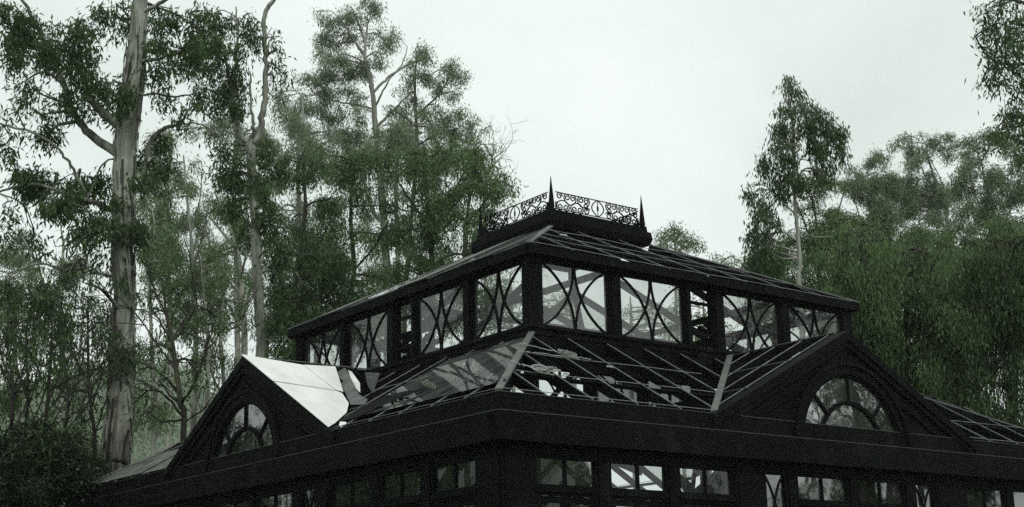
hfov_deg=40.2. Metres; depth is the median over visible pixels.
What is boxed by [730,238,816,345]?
eucalyptus tree
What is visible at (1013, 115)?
eucalyptus tree
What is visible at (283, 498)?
window
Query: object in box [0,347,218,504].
distant wood
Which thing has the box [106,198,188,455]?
eucalyptus tree
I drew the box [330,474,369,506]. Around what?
window
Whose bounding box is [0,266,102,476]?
sapling
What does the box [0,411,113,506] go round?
shrub
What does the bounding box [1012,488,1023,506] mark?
window
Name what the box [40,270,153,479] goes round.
sapling
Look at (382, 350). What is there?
lantern window
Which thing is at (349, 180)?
eucalyptus tree
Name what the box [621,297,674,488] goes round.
eucalyptus tree
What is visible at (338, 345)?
lantern window
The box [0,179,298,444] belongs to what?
bare tree
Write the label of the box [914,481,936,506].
window
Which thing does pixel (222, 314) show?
eucalyptus tree
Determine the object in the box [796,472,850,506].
door
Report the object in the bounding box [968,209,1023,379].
eucalyptus tree
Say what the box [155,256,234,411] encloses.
eucalyptus tree
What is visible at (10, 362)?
sapling
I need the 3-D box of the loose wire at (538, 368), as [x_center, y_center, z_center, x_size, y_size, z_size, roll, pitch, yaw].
[0.415,1.854,22.949,0.802,0.279,0.417,3,-15,-15]
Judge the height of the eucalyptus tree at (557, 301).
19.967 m
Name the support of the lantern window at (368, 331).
in the greenhouse
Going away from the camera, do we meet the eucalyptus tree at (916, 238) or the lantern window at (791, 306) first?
the lantern window at (791, 306)
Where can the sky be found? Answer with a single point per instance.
(667, 104)
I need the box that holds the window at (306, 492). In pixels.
[300,484,314,506]
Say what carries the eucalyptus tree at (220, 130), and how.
on the ground
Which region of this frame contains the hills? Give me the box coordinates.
[1,400,200,499]
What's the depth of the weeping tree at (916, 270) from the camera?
47.15 m
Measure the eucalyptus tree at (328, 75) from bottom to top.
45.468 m
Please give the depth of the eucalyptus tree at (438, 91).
93.47 m
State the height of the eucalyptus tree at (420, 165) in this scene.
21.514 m
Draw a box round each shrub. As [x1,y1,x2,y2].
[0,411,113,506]
[0,415,51,506]
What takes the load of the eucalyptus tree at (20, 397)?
on the ground
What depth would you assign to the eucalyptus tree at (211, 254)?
63.50 m
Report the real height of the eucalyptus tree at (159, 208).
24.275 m
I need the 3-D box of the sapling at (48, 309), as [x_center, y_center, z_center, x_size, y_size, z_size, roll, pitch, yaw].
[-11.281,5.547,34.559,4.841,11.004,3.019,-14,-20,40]
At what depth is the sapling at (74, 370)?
38.54 m
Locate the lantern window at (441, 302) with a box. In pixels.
[417,282,462,355]
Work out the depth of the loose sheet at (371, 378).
28.47 m
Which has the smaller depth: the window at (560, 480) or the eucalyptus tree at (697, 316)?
the window at (560, 480)
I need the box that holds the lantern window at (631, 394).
[595,375,636,401]
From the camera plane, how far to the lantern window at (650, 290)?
27.88 m
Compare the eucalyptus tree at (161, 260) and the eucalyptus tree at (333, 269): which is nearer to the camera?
the eucalyptus tree at (333, 269)
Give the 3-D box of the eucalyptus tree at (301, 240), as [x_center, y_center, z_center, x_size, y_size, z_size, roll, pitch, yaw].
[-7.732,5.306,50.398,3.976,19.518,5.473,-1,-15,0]
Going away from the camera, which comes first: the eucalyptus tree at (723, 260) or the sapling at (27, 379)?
the sapling at (27, 379)
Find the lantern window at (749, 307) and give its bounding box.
[723,292,780,350]
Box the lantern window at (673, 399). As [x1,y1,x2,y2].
[646,381,689,406]
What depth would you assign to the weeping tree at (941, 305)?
44.85 m
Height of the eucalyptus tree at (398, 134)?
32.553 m
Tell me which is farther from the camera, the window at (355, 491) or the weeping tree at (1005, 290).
the weeping tree at (1005, 290)
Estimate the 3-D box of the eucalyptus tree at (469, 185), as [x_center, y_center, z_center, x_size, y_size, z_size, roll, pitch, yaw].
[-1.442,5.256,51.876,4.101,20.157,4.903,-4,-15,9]
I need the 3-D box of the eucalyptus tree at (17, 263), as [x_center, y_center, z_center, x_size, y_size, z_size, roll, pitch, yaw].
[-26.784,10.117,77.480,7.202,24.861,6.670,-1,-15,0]
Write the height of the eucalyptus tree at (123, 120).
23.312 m
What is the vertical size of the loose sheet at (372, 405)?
0.416 m
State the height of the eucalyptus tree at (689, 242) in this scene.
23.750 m
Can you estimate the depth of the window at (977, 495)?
28.34 m
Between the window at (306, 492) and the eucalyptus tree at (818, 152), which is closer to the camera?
the window at (306, 492)
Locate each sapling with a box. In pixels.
[0,259,70,478]
[0,263,137,495]
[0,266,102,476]
[0,282,176,480]
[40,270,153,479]
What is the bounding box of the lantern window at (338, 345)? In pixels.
[311,340,368,367]
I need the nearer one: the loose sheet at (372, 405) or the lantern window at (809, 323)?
the loose sheet at (372, 405)
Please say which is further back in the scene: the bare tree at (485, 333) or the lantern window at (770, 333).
the bare tree at (485, 333)
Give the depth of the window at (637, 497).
22.80 m
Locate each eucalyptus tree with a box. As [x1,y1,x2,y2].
[0,0,235,477]
[0,223,101,431]
[0,268,65,444]
[29,287,109,454]
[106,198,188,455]
[135,122,219,449]
[135,151,225,431]
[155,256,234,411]
[175,255,255,393]
[177,0,308,361]
[189,170,264,356]
[194,110,291,362]
[248,147,354,359]
[256,84,353,311]
[269,237,386,364]
[271,0,424,365]
[300,137,410,423]
[353,118,458,356]
[369,131,468,346]
[380,38,503,355]
[420,136,528,335]
[462,267,547,391]
[513,287,576,387]
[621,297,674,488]
[652,219,707,491]
[654,288,746,473]
[708,251,742,301]
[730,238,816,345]
[737,74,852,338]
[773,169,866,332]
[790,215,901,337]
[823,143,910,255]
[875,128,982,389]
[879,223,953,364]
[919,224,1008,383]
[938,127,1023,405]
[963,0,1023,179]
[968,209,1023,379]
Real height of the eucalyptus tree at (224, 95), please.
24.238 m
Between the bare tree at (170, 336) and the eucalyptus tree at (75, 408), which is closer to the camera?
the bare tree at (170, 336)
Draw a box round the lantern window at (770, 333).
[731,331,771,348]
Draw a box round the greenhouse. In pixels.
[66,175,1023,506]
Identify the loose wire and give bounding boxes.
[510,360,556,374]
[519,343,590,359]
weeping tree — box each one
[815,228,922,385]
[847,242,959,399]
[899,237,1020,440]
[941,229,1023,441]
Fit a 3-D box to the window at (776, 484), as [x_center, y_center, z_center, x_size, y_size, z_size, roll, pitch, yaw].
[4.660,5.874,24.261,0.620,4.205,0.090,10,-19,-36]
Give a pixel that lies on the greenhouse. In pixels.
(842, 417)
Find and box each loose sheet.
[336,388,425,422]
[337,368,367,404]
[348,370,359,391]
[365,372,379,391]
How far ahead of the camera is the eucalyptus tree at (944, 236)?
62.40 m
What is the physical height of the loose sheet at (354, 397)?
1.326 m
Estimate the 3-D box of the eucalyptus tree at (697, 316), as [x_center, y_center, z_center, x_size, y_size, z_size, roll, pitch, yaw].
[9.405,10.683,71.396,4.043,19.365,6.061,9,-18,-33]
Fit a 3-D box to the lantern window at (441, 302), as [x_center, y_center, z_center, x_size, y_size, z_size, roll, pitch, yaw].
[-1.428,1.365,28.354,0.070,1.301,1.738,10,-19,-36]
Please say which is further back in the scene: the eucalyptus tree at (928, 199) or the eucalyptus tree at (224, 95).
the eucalyptus tree at (928, 199)
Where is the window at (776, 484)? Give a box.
[764,470,788,506]
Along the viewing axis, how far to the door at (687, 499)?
23.71 m
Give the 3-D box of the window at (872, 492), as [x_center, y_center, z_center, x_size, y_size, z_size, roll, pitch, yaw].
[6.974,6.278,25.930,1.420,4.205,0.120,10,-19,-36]
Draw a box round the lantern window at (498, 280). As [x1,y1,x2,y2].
[472,262,521,338]
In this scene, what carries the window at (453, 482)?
in the greenhouse
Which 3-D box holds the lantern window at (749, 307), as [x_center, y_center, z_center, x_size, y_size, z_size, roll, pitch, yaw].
[5.024,1.538,29.438,1.729,1.301,0.070,10,-19,-36]
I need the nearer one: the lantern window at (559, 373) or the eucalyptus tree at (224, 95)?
the lantern window at (559, 373)
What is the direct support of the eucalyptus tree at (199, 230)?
on the ground
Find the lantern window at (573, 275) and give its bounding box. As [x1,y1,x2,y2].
[542,260,609,333]
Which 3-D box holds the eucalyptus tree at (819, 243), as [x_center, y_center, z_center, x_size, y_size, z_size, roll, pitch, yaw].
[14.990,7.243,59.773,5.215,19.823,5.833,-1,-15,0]
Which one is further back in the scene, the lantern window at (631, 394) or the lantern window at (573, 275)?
the lantern window at (631, 394)
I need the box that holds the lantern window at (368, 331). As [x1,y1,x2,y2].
[348,309,386,368]
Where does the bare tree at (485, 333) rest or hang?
on the ground
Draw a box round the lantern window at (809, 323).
[790,317,835,339]
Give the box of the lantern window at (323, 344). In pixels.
[304,325,339,365]
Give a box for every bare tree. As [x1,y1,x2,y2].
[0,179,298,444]
[467,112,531,335]
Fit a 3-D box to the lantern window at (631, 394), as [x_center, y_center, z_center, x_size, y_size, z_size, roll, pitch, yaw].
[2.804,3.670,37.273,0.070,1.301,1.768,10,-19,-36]
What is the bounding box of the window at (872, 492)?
[857,476,905,506]
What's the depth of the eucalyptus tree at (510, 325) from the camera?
71.44 m
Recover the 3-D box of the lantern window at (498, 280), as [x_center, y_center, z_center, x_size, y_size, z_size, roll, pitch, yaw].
[-0.248,0.937,26.833,0.070,1.301,1.699,10,-19,-36]
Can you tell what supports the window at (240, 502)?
in the greenhouse
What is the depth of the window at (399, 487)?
23.42 m
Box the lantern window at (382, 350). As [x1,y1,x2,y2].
[381,349,409,355]
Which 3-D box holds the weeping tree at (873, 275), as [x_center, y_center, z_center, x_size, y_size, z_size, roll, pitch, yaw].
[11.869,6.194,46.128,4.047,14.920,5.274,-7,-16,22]
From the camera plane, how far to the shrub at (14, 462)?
32.28 m
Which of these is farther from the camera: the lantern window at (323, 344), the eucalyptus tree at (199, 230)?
the eucalyptus tree at (199, 230)
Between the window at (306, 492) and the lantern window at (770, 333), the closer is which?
the window at (306, 492)
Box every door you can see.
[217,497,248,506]
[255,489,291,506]
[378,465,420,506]
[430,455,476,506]
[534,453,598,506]
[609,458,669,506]
[678,463,735,506]
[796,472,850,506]
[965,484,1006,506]
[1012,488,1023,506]
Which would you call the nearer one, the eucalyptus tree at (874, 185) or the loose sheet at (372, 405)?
the loose sheet at (372, 405)
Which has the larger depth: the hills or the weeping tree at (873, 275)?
the hills
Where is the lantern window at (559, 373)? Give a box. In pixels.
[549,370,585,396]
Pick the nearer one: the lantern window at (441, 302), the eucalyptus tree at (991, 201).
the lantern window at (441, 302)
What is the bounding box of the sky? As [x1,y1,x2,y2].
[0,0,1023,499]
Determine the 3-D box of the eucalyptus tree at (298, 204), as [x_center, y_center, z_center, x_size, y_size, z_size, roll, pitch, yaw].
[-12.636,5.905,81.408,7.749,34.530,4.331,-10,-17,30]
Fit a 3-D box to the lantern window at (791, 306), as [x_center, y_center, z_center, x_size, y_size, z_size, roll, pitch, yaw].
[6.633,1.822,30.609,1.768,1.301,0.070,10,-19,-36]
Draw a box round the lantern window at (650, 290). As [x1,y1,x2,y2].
[620,274,684,343]
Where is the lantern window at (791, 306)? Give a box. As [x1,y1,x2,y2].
[789,304,841,337]
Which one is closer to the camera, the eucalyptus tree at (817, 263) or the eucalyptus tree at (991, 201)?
the eucalyptus tree at (817, 263)
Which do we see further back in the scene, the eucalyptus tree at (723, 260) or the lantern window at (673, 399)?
the eucalyptus tree at (723, 260)

